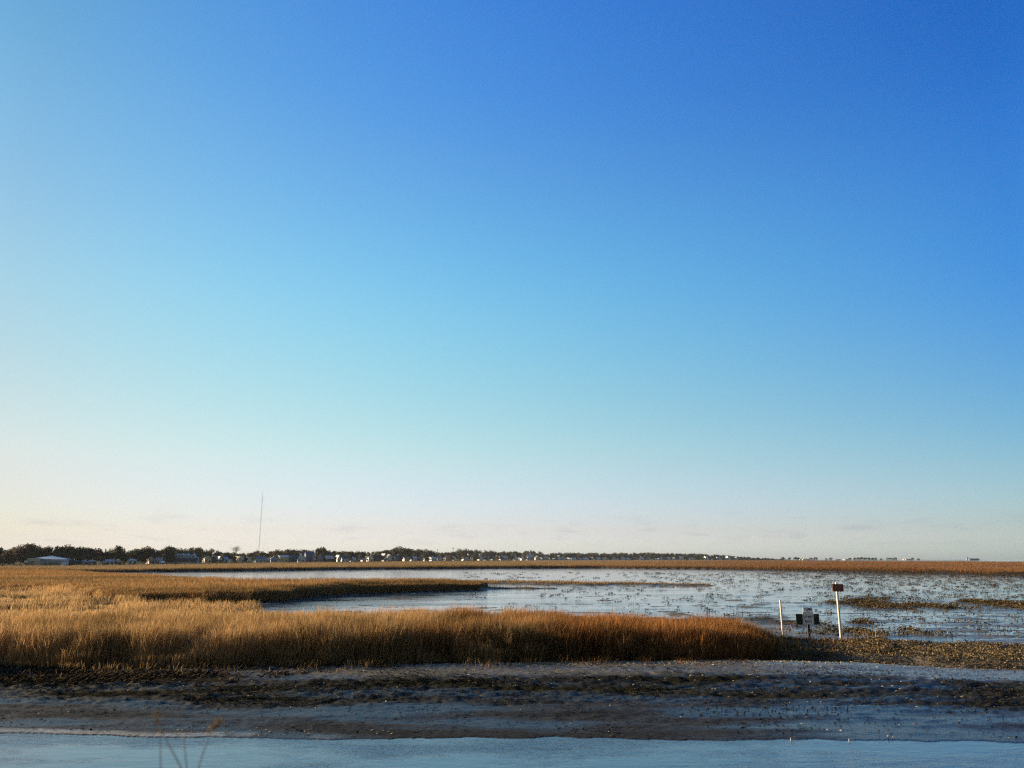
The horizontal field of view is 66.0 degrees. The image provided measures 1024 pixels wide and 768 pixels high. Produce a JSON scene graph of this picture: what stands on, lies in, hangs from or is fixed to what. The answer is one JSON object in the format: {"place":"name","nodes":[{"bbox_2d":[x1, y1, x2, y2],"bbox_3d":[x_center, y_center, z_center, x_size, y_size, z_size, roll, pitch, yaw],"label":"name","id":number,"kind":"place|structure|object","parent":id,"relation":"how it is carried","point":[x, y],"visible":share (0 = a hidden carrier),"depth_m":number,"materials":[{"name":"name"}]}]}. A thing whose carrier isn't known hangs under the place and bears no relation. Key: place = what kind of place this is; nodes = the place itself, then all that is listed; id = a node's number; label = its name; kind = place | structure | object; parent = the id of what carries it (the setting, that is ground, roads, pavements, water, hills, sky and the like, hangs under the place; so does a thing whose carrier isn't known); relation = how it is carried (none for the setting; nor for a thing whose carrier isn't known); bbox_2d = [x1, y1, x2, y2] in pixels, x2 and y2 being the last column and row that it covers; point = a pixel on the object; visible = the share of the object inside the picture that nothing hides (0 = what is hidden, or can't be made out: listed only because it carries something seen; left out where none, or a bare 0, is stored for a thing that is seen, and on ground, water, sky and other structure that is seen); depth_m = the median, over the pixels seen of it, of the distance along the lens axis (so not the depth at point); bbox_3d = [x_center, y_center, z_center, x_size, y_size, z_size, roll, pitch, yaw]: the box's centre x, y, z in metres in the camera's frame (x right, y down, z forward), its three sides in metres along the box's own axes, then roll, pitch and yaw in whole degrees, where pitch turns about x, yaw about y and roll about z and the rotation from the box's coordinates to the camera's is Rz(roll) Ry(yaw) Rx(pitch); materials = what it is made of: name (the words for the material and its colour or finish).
{"place":"outdoors","nodes":[
{"label":"outdoors","id":0,"kind":"place"},
{"bbox_2d":[0,559,1023,742],"bbox_3d":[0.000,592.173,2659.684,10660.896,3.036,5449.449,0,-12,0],"label":"ground","id":1,"kind":"structure","parent":0,"point":[483,720],"depth_m":22.24,"materials":[{"name":"soil"}]},
{"bbox_2d":[0,552,12,563],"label":"evergreen tree","id":2,"kind":"object","parent":1,"relation":"on","point":[4,556],"visible":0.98,"depth_m":397.75,"materials":[{"name":"green plant"}]},
{"bbox_2d":[5,554,19,564],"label":"evergreen tree","id":3,"kind":"object","parent":1,"relation":"on","point":[14,559],"visible":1,"depth_m":396.73,"materials":[{"name":"green plant"}]},
{"bbox_2d":[12,544,31,563],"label":"broadleaf tree","id":4,"kind":"object","parent":1,"relation":"on","point":[19,550],"visible":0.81,"depth_m":402.93,"materials":[{"name":"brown plant"}]},
{"bbox_2d":[18,552,37,562],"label":"evergreen tree","id":5,"kind":"object","parent":1,"relation":"on","point":[24,556],"visible":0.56,"depth_m":399.37,"materials":[{"name":"green plant"}]},
{"bbox_2d":[17,543,40,556],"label":"broadleaf tree","id":6,"kind":"object","parent":1,"relation":"on","point":[34,549],"visible":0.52,"depth_m":408.65,"materials":[{"name":"green plant"}]},
{"bbox_2d":[36,549,47,557],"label":"evergreen tree","id":7,"kind":"object","parent":1,"relation":"on","point":[40,552],"visible":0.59,"depth_m":408.23,"materials":[{"name":"green plant"}]},
{"bbox_2d":[27,556,71,565],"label":"building","id":8,"kind":"structure","parent":1,"relation":"on","point":[51,560],"depth_m":390.99,"materials":[{"name":"grey paint"}]},
{"bbox_2d":[44,546,60,556],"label":"evergreen tree","id":9,"kind":"object","parent":1,"relation":"on","point":[50,549],"visible":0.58,"depth_m":411.90,"materials":[{"name":"green plant"}]},
{"bbox_2d":[52,545,61,553],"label":"pine tree","id":10,"kind":"object","parent":1,"relation":"on","point":[57,547],"visible":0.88,"depth_m":412.00,"materials":[{"name":"green plant"}]},
{"bbox_2d":[57,553,67,557],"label":"evergreen tree","id":11,"kind":"object","parent":1,"relation":"on","point":[61,554],"visible":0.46,"depth_m":410.92,"materials":[{"name":"green plant"}]},
{"bbox_2d":[61,544,71,553],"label":"broadleaf tree","id":12,"kind":"object","parent":1,"relation":"on","point":[66,549],"visible":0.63,"depth_m":415.06,"materials":[{"name":"green plant"}]},
{"bbox_2d":[66,546,79,559],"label":"broadleaf tree","id":13,"kind":"object","parent":1,"relation":"on","point":[72,551],"visible":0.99,"depth_m":413.69,"materials":[{"name":"green plant"}]},
{"bbox_2d":[69,560,81,564],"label":"boathouse","id":14,"kind":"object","parent":1,"relation":"on","point":[73,562],"visible":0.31,"depth_m":400.76,"materials":[{"name":"grey paint"}]},
{"bbox_2d":[74,546,88,558],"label":"broadleaf tree","id":15,"kind":"object","parent":1,"relation":"on","point":[83,550],"visible":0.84,"depth_m":415.46,"materials":[{"name":"green plant"}]},
{"bbox_2d":[77,554,90,560],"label":"evergreen tree","id":16,"kind":"object","parent":1,"relation":"on","point":[85,557],"visible":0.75,"depth_m":412.60,"materials":[{"name":"green plant"}]},
{"bbox_2d":[81,561,90,564],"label":"house","id":17,"kind":"structure","parent":1,"relation":"on","point":[85,562],"depth_m":405.28,"materials":[{"name":"grey paint"}]},
{"bbox_2d":[87,548,96,559],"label":"broadleaf tree","id":18,"kind":"object","parent":1,"relation":"on","point":[91,550],"visible":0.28,"depth_m":424.79,"materials":[{"name":"green plant"}]},
{"bbox_2d":[88,560,96,564],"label":"house","id":19,"kind":"structure","parent":1,"relation":"on","point":[92,562],"depth_m":407.74,"materials":[{"name":"grey paint"}]},
{"bbox_2d":[89,552,101,560],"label":"evergreen tree","id":20,"kind":"object","parent":1,"relation":"on","point":[95,555],"visible":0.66,"depth_m":416.70,"materials":[{"name":"green plant"}]},
{"bbox_2d":[93,548,102,558],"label":"broadleaf tree","id":21,"kind":"object","parent":1,"relation":"on","point":[100,551],"visible":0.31,"depth_m":427.19,"materials":[{"name":"green plant"}]},
{"bbox_2d":[100,552,109,560],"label":"evergreen tree","id":22,"kind":"object","parent":1,"relation":"on","point":[104,555],"visible":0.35,"depth_m":425.72,"materials":[{"name":"green plant"}]},
{"bbox_2d":[105,559,114,564],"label":"house","id":23,"kind":"structure","parent":1,"relation":"on","point":[110,561],"depth_m":413.42,"materials":[{"name":"white paint"}]},
{"bbox_2d":[111,552,122,560],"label":"evergreen tree","id":24,"kind":"object","parent":1,"relation":"on","point":[115,556],"visible":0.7,"depth_m":421.75,"materials":[{"name":"green plant"}]},
{"bbox_2d":[114,559,120,564],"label":"house","id":25,"kind":"structure","parent":1,"relation":"on","point":[117,561],"depth_m":416.12,"materials":[{"name":"white paint"}]},
{"bbox_2d":[108,545,128,559],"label":"broadleaf tree","id":26,"kind":"object","parent":1,"relation":"on","point":[118,550],"visible":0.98,"depth_m":424.24,"materials":[{"name":"green plant"}]},
{"bbox_2d":[126,559,136,564],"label":"house","id":27,"kind":"structure","parent":1,"relation":"on","point":[131,561],"depth_m":428.32,"materials":[{"name":"white paint"}]},
{"bbox_2d":[129,552,143,561],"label":"evergreen tree","id":28,"kind":"object","parent":1,"relation":"on","point":[138,557],"visible":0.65,"depth_m":441.23,"materials":[{"name":"green plant"}]},
{"bbox_2d":[130,549,142,558],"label":"broadleaf tree","id":29,"kind":"object","parent":1,"relation":"on","point":[135,550],"visible":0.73,"depth_m":442.99,"materials":[{"name":"green plant"}]},
{"bbox_2d":[137,548,148,563],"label":"evergreen tree","id":30,"kind":"object","parent":1,"relation":"on","point":[143,552],"visible":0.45,"depth_m":452.88,"materials":[{"name":"green plant"}]},
{"bbox_2d":[139,546,155,555],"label":"broadleaf tree","id":31,"kind":"object","parent":1,"relation":"on","point":[150,551],"visible":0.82,"depth_m":455.59,"materials":[{"name":"green plant"}]},
{"bbox_2d":[145,556,155,563],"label":"house","id":32,"kind":"structure","parent":1,"relation":"on","point":[150,559],"depth_m":447.00,"materials":[{"name":"grey paint"}]},
{"bbox_2d":[154,556,162,563],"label":"house","id":33,"kind":"structure","parent":1,"relation":"on","point":[158,559],"depth_m":453.60,"materials":[{"name":"grey paint"}]},
{"bbox_2d":[154,550,162,556],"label":"house","id":34,"kind":"structure","parent":1,"relation":"on","point":[158,553],"depth_m":461.48,"materials":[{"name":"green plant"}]},
{"bbox_2d":[156,729,161,767],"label":"dry reed","id":35,"kind":"object","parent":1,"relation":"on","point":[159,731],"visible":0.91,"depth_m":1.27,"materials":[{"name":"plant"}]},
{"bbox_2d":[161,554,169,561],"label":"evergreen tree","id":36,"kind":"object","parent":1,"relation":"on","point":[165,557],"visible":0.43,"depth_m":468.34,"materials":[{"name":"green plant"}]},
{"bbox_2d":[152,710,181,767],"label":"dry reed","id":37,"kind":"object","parent":1,"relation":"on","point":[155,715],"visible":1,"depth_m":1.18,"materials":[{"name":"plant"}]},
{"bbox_2d":[161,547,175,562],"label":"evergreen tree","id":38,"kind":"object","parent":1,"relation":"on","point":[167,550],"visible":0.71,"depth_m":473.34,"materials":[{"name":"green plant"}]},
{"bbox_2d":[166,545,174,562],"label":"broadleaf tree","id":39,"kind":"object","parent":1,"relation":"on","point":[171,547],"visible":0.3,"depth_m":481.23,"materials":[{"name":"green plant"}]},
{"bbox_2d":[164,553,198,563],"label":"hotel","id":40,"kind":"structure","parent":1,"relation":"on","point":[185,558],"depth_m":484.24,"materials":[{"name":"paint"}]},
{"bbox_2d":[176,548,186,553],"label":"broadleaf tree","id":41,"kind":"object","parent":1,"relation":"on","point":[180,551],"visible":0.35,"depth_m":495.74,"materials":[{"name":"green plant"}]},
{"bbox_2d":[183,736,186,767],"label":"dry reed","id":42,"kind":"object","parent":1,"relation":"on","point":[185,753],"visible":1,"depth_m":1.31,"materials":[{"name":"plant"}]},
{"bbox_2d":[187,547,197,555],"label":"broadleaf tree","id":43,"kind":"object","parent":1,"relation":"on","point":[192,550],"visible":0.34,"depth_m":523.71,"materials":[{"name":"green plant"}]},
{"bbox_2d":[194,547,202,561],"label":"evergreen tree","id":44,"kind":"object","parent":1,"relation":"on","point":[197,550],"visible":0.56,"depth_m":528.78,"materials":[{"name":"green plant"}]},
{"bbox_2d":[200,548,210,562],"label":"evergreen tree","id":45,"kind":"object","parent":1,"relation":"on","point":[204,554],"visible":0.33,"depth_m":548.04,"materials":[{"name":"green plant"}]},
{"bbox_2d":[202,556,212,562],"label":"house","id":46,"kind":"structure","parent":1,"relation":"on","point":[207,559],"depth_m":542.14,"materials":[{"name":"beige paint"}]},
{"bbox_2d":[197,716,224,767],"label":"dry reed","id":47,"kind":"object","parent":1,"relation":"on","point":[215,725],"visible":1,"depth_m":1.23,"materials":[{"name":"plant"}]},
{"bbox_2d":[209,548,220,555],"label":"evergreen tree","id":48,"kind":"object","parent":1,"relation":"on","point":[216,553],"visible":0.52,"depth_m":569.55,"materials":[{"name":"green plant"}]},
{"bbox_2d":[215,556,221,562],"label":"house","id":49,"kind":"structure","parent":1,"relation":"on","point":[218,559],"depth_m":560.12,"materials":[{"name":"white paint"}]},
{"bbox_2d":[231,552,238,561],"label":"evergreen tree","id":50,"kind":"object","parent":1,"relation":"on","point":[234,554],"visible":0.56,"depth_m":602.85,"materials":[{"name":"green plant"}]},
{"bbox_2d":[236,556,244,562],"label":"house","id":51,"kind":"structure","parent":1,"relation":"on","point":[240,559],"depth_m":594.38,"materials":[{"name":"beige paint"}]},
{"bbox_2d":[0,568,487,602],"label":"marsh grass","id":52,"kind":"structure","parent":1,"relation":"on","point":[234,588],"depth_m":94.31,"materials":[{"name":"brown plant"}]},
{"bbox_2d":[0,560,501,565],"bbox_3d":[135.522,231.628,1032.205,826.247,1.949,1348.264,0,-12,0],"label":"shore scrub","id":53,"kind":"object","parent":1,"relation":"on","point":[174,563],"visible":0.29,"depth_m":409.59,"materials":[{"name":"green plant"}]},
{"bbox_2d":[233,495,279,549],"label":"radio mast","id":54,"kind":"object","parent":1,"relation":"on","point":[260,528],"visible":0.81,"depth_m":1474.37,"materials":[{"name":"metal"}]},
{"bbox_2d":[254,556,266,562],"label":"house","id":55,"kind":"structure","parent":1,"relation":"on","point":[260,558],"depth_m":622.98,"materials":[{"name":"grey paint"}]},
{"bbox_2d":[270,556,276,562],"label":"house","id":56,"kind":"structure","parent":1,"relation":"on","point":[273,558],"depth_m":637.89,"materials":[{"name":"grey paint"}]},
{"bbox_2d":[273,549,282,556],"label":"broadleaf tree","id":57,"kind":"object","parent":1,"relation":"on","point":[275,552],"visible":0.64,"depth_m":667.33,"materials":[{"name":"green plant"}]},
{"bbox_2d":[277,555,288,561],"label":"house","id":58,"kind":"structure","parent":1,"relation":"on","point":[282,558],"depth_m":645.05,"materials":[{"name":"grey paint"}]},
{"bbox_2d":[283,549,293,554],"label":"broadleaf tree","id":59,"kind":"object","parent":1,"relation":"on","point":[290,551],"visible":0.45,"depth_m":700.27,"materials":[{"name":"green plant"}]},
{"bbox_2d":[288,555,297,561],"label":"house","id":60,"kind":"structure","parent":1,"relation":"on","point":[292,558],"depth_m":659.38,"materials":[{"name":"grey paint"}]},
{"bbox_2d":[297,554,305,561],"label":"house","id":61,"kind":"structure","parent":1,"relation":"on","point":[301,557],"depth_m":668.41,"materials":[{"name":"white paint"}]},
{"bbox_2d":[304,551,312,561],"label":"house","id":62,"kind":"structure","parent":1,"relation":"on","point":[308,556],"depth_m":677.66,"materials":[{"name":"paint"}]},
{"bbox_2d":[312,554,316,561],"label":"house","id":63,"kind":"structure","parent":1,"relation":"on","point":[314,557],"depth_m":678.13,"materials":[{"name":"white paint"}]},
{"bbox_2d":[317,554,321,561],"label":"house","id":64,"kind":"structure","parent":1,"relation":"on","point":[319,559],"depth_m":689.79,"materials":[{"name":"grey paint"}]},
{"bbox_2d":[315,547,324,560],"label":"evergreen tree","id":65,"kind":"object","parent":1,"relation":"on","point":[318,551],"visible":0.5,"depth_m":705.58,"materials":[{"name":"green plant"}]},
{"bbox_2d":[319,547,327,556],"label":"broadleaf tree","id":66,"kind":"object","parent":1,"relation":"on","point":[324,551],"visible":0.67,"depth_m":714.45,"materials":[{"name":"green plant"}]},
{"bbox_2d":[323,556,333,561],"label":"house","id":67,"kind":"structure","parent":1,"relation":"on","point":[329,558],"depth_m":709.88,"materials":[{"name":"grey paint"}]},
{"bbox_2d":[336,555,340,561],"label":"house","id":68,"kind":"structure","parent":1,"relation":"on","point":[338,559],"depth_m":732.14,"materials":[{"name":"white paint"}]},
{"bbox_2d":[340,555,348,561],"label":"house","id":69,"kind":"structure","parent":1,"relation":"on","point":[344,558],"depth_m":747.74,"materials":[{"name":"grey paint"}]},
{"bbox_2d":[366,556,372,561],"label":"house","id":70,"kind":"structure","parent":1,"relation":"on","point":[369,558],"depth_m":806.00,"materials":[{"name":"white paint"}]},
{"bbox_2d":[373,555,381,561],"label":"house","id":71,"kind":"structure","parent":1,"relation":"on","point":[378,558],"depth_m":824.15,"materials":[{"name":"grey paint"}]},
{"bbox_2d":[0,655,758,678],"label":"marsh grass","id":72,"kind":"structure","parent":1,"relation":"on","point":[376,663],"depth_m":28.21,"materials":[{"name":"brown plant"}]},
{"bbox_2d":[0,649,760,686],"bbox_3d":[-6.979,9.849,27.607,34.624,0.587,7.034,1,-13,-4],"label":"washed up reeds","id":73,"kind":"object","parent":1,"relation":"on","point":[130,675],"visible":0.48,"depth_m":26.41,"materials":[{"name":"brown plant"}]},
{"bbox_2d":[386,554,392,560],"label":"house","id":74,"kind":"structure","parent":1,"relation":"on","point":[389,557],"depth_m":851.33,"materials":[{"name":"white paint"}]},
{"bbox_2d":[391,548,396,555],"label":"evergreen tree","id":75,"kind":"object","parent":1,"relation":"on","point":[394,550],"visible":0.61,"depth_m":882.13,"materials":[{"name":"green plant"}]},
{"bbox_2d":[395,554,402,560],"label":"house","id":76,"kind":"structure","parent":1,"relation":"on","point":[398,558],"depth_m":873.16,"materials":[{"name":"paint"}]},
{"bbox_2d":[393,553,405,559],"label":"evergreen tree","id":77,"kind":"object","parent":1,"relation":"on","point":[402,555],"visible":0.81,"depth_m":877.08,"materials":[{"name":"green plant"}]},
{"bbox_2d":[388,546,412,554],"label":"broadleaf tree","id":78,"kind":"object","parent":1,"relation":"on","point":[404,551],"visible":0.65,"depth_m":897.79,"materials":[{"name":"green plant"}]},
{"bbox_2d":[411,552,420,560],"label":"evergreen tree","id":79,"kind":"object","parent":1,"relation":"on","point":[417,554],"visible":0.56,"depth_m":932.47,"materials":[{"name":"green plant"}]},
{"bbox_2d":[421,553,431,560],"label":"evergreen tree","id":80,"kind":"object","parent":1,"relation":"on","point":[424,555],"visible":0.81,"depth_m":976.87,"materials":[{"name":"green plant"}]},
{"bbox_2d":[423,549,432,554],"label":"broadleaf tree","id":81,"kind":"object","parent":1,"relation":"on","point":[427,551],"visible":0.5,"depth_m":1022.67,"materials":[{"name":"green plant"}]},
{"bbox_2d":[0,582,890,668],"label":"marsh grass","id":82,"kind":"structure","parent":1,"relation":"on","point":[196,632],"depth_m":30.63,"materials":[{"name":"brown plant"}]},
{"bbox_2d":[455,553,461,559],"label":"evergreen tree","id":83,"kind":"object","parent":1,"relation":"on","point":[459,556],"visible":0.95,"depth_m":1129.46,"materials":[{"name":"green plant"}]},
{"bbox_2d":[456,550,467,560],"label":"evergreen tree","id":84,"kind":"object","parent":1,"relation":"on","point":[463,554],"visible":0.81,"depth_m":1156.59,"materials":[{"name":"green plant"}]},
{"bbox_2d":[463,548,471,555],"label":"broadleaf tree","id":85,"kind":"object","parent":1,"relation":"on","point":[467,551],"visible":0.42,"depth_m":1198.74,"materials":[{"name":"green plant"}]},
{"bbox_2d":[0,560,1023,573],"bbox_3d":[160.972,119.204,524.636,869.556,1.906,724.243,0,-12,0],"label":"marsh grass","id":86,"kind":"structure","parent":1,"relation":"on","point":[693,563],"depth_m":333.01,"materials":[{"name":"brown plant"}]},
{"bbox_2d":[0,659,1023,737],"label":"mud clods","id":87,"kind":"object","parent":1,"relation":"on","point":[520,685],"visible":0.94,"depth_m":23.41,"materials":[{"name":"brown soil"}]},
{"bbox_2d":[8,659,1022,737],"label":"shell litter","id":88,"kind":"object","parent":1,"relation":"on","point":[580,668],"visible":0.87,"depth_m":28.08,"materials":[{"name":"white"}]},
{"bbox_2d":[526,554,533,559],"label":"house","id":89,"kind":"structure","parent":1,"relation":"on","point":[530,556],"depth_m":1443.80,"materials":[{"name":"grey paint"}]},
{"bbox_2d":[463,572,1023,636],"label":"oyster clumps","id":90,"kind":"object","parent":1,"relation":"on","point":[865,602],"visible":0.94,"depth_m":70.17,"materials":[{"name":"stone"}]},
{"bbox_2d":[779,600,783,636],"bbox_3d":[12.998,11.590,37.927,0.108,2.311,0.092,0,-12,0],"label":"marker pole","id":91,"kind":"object","parent":1,"relation":"on","point":[781,617],"visible":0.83,"depth_m":37.97,"materials":[{"name":"white plastic"}]},
{"bbox_2d":[796,607,819,637],"bbox_3d":[14.049,11.659,37.382,1.103,2.041,0.166,0,-12,0],"label":"notice sign","id":92,"kind":"object","parent":1,"relation":"on","point":[807,617],"visible":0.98,"depth_m":37.42,"materials":[{"name":"white metal"}]},
{"bbox_2d":[832,582,843,638],"bbox_3d":[15.040,10.577,36.197,0.513,2.860,0.221,0,-12,0],"label":"sign pole","id":93,"kind":"object","parent":1,"relation":"on","point":[836,587],"visible":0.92,"depth_m":36.33,"materials":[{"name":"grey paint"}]},
{"bbox_2d":[749,635,1023,669],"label":"oyster bed","id":94,"kind":"object","parent":1,"relation":"on","point":[972,650],"visible":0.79,"depth_m":31.86,"materials":[{"name":"stone"}]},
{"bbox_2d":[0,559,1023,767],"bbox_3d":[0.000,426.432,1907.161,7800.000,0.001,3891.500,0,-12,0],"label":"water","id":95,"kind":"structure","parent":0,"point":[23,750],"depth_m":17.74,"materials":[{"name":"blue liquid"}]},
{"bbox_2d":[464,579,709,587],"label":"marsh grass","id":96,"kind":"structure","parent":95,"relation":"on","point":[558,582],"depth_m":125.28,"materials":[{"name":"brown plant"}]},
{"bbox_2d":[0,0,1023,558],"label":"sky","id":97,"kind":"structure","parent":0,"point":[740,278],"materials":[{"name":"blue"}]}
]}

